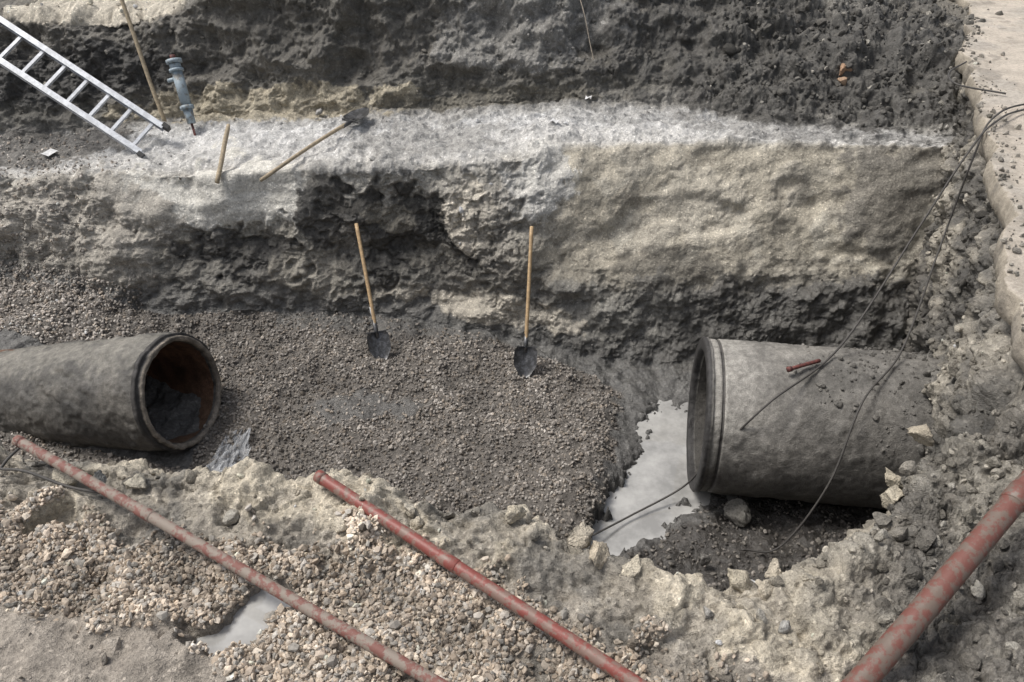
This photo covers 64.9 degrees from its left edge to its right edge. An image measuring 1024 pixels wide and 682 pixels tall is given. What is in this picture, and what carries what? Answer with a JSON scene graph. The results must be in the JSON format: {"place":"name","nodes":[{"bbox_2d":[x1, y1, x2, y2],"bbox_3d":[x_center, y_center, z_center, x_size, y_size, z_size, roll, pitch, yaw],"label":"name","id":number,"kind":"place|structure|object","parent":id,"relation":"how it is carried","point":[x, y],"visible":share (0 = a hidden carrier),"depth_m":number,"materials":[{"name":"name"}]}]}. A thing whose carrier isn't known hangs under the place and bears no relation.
{"place":"outdoors","nodes":[
{"label":"outdoors","id":0,"kind":"place"},
{"bbox_2d":[0,485,768,681],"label":"roadside gravel","id":1,"kind":"structure","parent":0,"point":[492,668],"depth_m":3.56,"materials":[{"name":"beige gravel"}]},
{"bbox_2d":[0,0,1023,681],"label":"excavated ground","id":2,"kind":"structure","parent":0,"point":[632,236],"depth_m":8.29,"materials":[{"name":"grey soil"}]},
{"bbox_2d":[0,16,170,157],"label":"aluminium ladder","id":3,"kind":"object","parent":2,"relation":"on","point":[43,49],"visible":0.99,"depth_m":8.59,"materials":[{"name":"silver metal"}]},
{"bbox_2d":[0,332,221,451],"bbox_3d":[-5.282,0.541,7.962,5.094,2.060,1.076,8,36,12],"label":"concrete pipe","id":4,"kind":"object","parent":2,"relation":"on","point":[82,393],"visible":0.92,"depth_m":7.11,"materials":[{"name":"grey concrete"}]},
{"bbox_2d":[120,0,166,121],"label":"wooden pole","id":5,"kind":"object","parent":2,"relation":"on","point":[141,57],"visible":0.94,"depth_m":9.16,"materials":[{"name":"brown wood"}]},
{"bbox_2d":[165,54,195,135],"bbox_3d":[-3.653,-2.655,8.933,0.206,0.933,0.533,-15,38,-21],"label":"jackhammer","id":6,"kind":"object","parent":2,"relation":"on","point":[176,69],"visible":0.98,"depth_m":8.87,"materials":[{"name":"blue paint"}]},
{"bbox_2d":[215,124,229,183],"bbox_3d":[-2.930,-1.900,8.156,0.051,0.429,0.572,2,35,3],"label":"wooden stake","id":7,"kind":"object","parent":2,"relation":"on","point":[222,155],"visible":1,"depth_m":8.13,"materials":[{"name":"brown wood"}]},
{"bbox_2d":[12,435,448,681],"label":"red pipe","id":8,"kind":"object","parent":2,"relation":"on","point":[397,660],"visible":1,"depth_m":3.58,"materials":[{"name":"metal"}]},
{"bbox_2d":[0,447,98,493],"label":"cable","id":9,"kind":"object","parent":8,"relation":"attached to","point":[16,450],"visible":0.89,"depth_m":4.04,"materials":[{"name":"black rubber"}]},
{"bbox_2d":[192,582,290,655],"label":"puddle","id":10,"kind":"object","parent":2,"relation":"on","point":[247,624],"visible":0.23,"depth_m":3.54,"materials":[{"name":"liquid"}]},
{"bbox_2d":[0,123,623,539],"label":"gravel bed","id":11,"kind":"object","parent":2,"relation":"on","point":[292,375],"visible":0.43,"depth_m":7.73,"materials":[{"name":"grey gravel"}]},
{"bbox_2d":[514,226,536,378],"bbox_3d":[0.134,-0.384,7.981,0.235,1.254,0.891,0,35,0],"label":"shovel","id":12,"kind":"object","parent":11,"relation":"on","point":[525,359],"visible":1,"depth_m":7.98,"materials":[{"name":"brown wood"}]},
{"bbox_2d":[259,107,368,181],"bbox_3d":[-2.021,-2.069,8.375,0.230,0.226,1.722,18,39,24],"label":"shovel","id":13,"kind":"object","parent":2,"relation":"on","point":[353,116],"visible":1,"depth_m":8.51,"materials":[{"name":"brown wood"}]},
{"bbox_2d":[40,96,591,155],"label":"paper litter","id":14,"kind":"object","parent":2,"relation":"on","point":[50,151],"visible":1,"depth_m":8.70,"materials":[{"name":"white paper"}]},
{"bbox_2d":[354,223,390,359],"bbox_3d":[-1.435,-0.487,8.117,0.228,1.146,0.910,-10,36,-14],"label":"shovel","id":15,"kind":"object","parent":2,"relation":"on","point":[379,343],"visible":1,"depth_m":8.11,"materials":[{"name":"brown wood"}]},
{"bbox_2d":[313,470,646,681],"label":"red pipe","id":16,"kind":"object","parent":2,"relation":"on","point":[587,651],"visible":1,"depth_m":3.50,"materials":[{"name":"metal"}]},
{"bbox_2d":[52,63,934,633],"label":"boulders","id":17,"kind":"object","parent":2,"relation":"on","point":[736,511],"visible":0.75,"depth_m":3.90,"materials":[{"name":"beige stone"}]},
{"bbox_2d":[0,0,1023,681],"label":"soil clods","id":18,"kind":"object","parent":2,"relation":"on","point":[926,538],"visible":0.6,"depth_m":3.95,"materials":[{"name":"soil"}]},
{"bbox_2d":[2,0,1023,681],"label":"loose stones","id":19,"kind":"object","parent":2,"relation":"on","point":[112,644],"visible":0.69,"depth_m":3.95,"materials":[{"name":"grey stone"}]},
{"bbox_2d":[580,0,593,59],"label":"exposed root","id":20,"kind":"object","parent":2,"relation":"on","point":[587,29],"visible":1,"depth_m":8.86,"materials":[{"name":"brown wood"}]},
{"bbox_2d":[590,399,739,555],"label":"puddle","id":21,"kind":"object","parent":2,"relation":"on","point":[658,471],"visible":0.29,"depth_m":7.07,"materials":[{"name":"liquid"}]},
{"bbox_2d":[627,496,878,589],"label":"wet gravel","id":22,"kind":"structure","parent":2,"relation":"on","point":[761,567],"depth_m":6.50,"materials":[{"name":"grey gravel"}]},
{"bbox_2d":[686,337,941,509],"bbox_3d":[3.562,0.771,6.660,4.012,1.330,1.329,4,35,6],"label":"concrete pipe","id":23,"kind":"object","parent":2,"relation":"on","point":[788,444],"visible":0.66,"depth_m":6.24,"materials":[{"name":"grey concrete"}]},
{"bbox_2d":[786,359,820,371],"bbox_3d":[2.282,0.191,6.291,0.305,0.044,0.044,-12,37,-17],"label":"rusty rod","id":24,"kind":"object","parent":23,"relation":"on","point":[798,366],"visible":1,"depth_m":6.27,"materials":[{"name":"metal"}]},
{"bbox_2d":[787,343,939,457],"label":"soil on pipe","id":25,"kind":"structure","parent":23,"relation":"on","point":[875,417],"depth_m":6.28,"materials":[{"name":"grey soil"}]},
{"bbox_2d":[841,469,1023,681],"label":"red pipe","id":26,"kind":"object","parent":2,"relation":"on","point":[890,647],"visible":1,"depth_m":3.28,"materials":[{"name":"metal"}]},
{"bbox_2d":[902,84,1021,461],"bbox_3d":[3.568,0.069,6.848,1.154,2.910,9.656,10,36,14],"label":"side wall rubble","id":27,"kind":"object","parent":2,"relation":"on","point":[964,406],"visible":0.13,"depth_m":6.27,"materials":[{"name":"grey stone"}]},
{"bbox_2d":[902,82,1023,464],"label":"trench side wall","id":28,"kind":"structure","parent":2,"relation":"on","point":[984,389],"depth_m":6.22,"materials":[{"name":"grey soil"}]},
{"bbox_2d":[955,0,1023,410],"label":"concrete pavement","id":29,"kind":"structure","parent":0,"point":[1004,32],"depth_m":6.88,"materials":[{"name":"beige concrete"}]},
{"bbox_2d":[592,109,1023,535],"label":"electric cable","id":30,"kind":"object","parent":29,"relation":"on","point":[849,334],"visible":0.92,"depth_m":6.58,"materials":[{"name":"black rubber"}]},
{"bbox_2d":[740,103,1023,552],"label":"electric cable","id":31,"kind":"object","parent":29,"relation":"on","point":[872,387],"visible":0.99,"depth_m":6.34,"materials":[{"name":"black rubber"}]},
{"bbox_2d":[948,61,1005,94],"bbox_3d":[4.377,-2.542,7.763,0.360,0.037,1.017,3,35,5],"label":"electric cable","id":32,"kind":"object","parent":29,"relation":"on","point":[953,82],"visible":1,"depth_m":7.52,"materials":[{"name":"grey rubber"}]},
{"bbox_2d":[958,23,1023,331],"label":"concrete crumbs","id":33,"kind":"object","parent":29,"relation":"on","point":[1002,177],"visible":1,"depth_m":6.40,"materials":[{"name":"grey concrete"}]}
]}

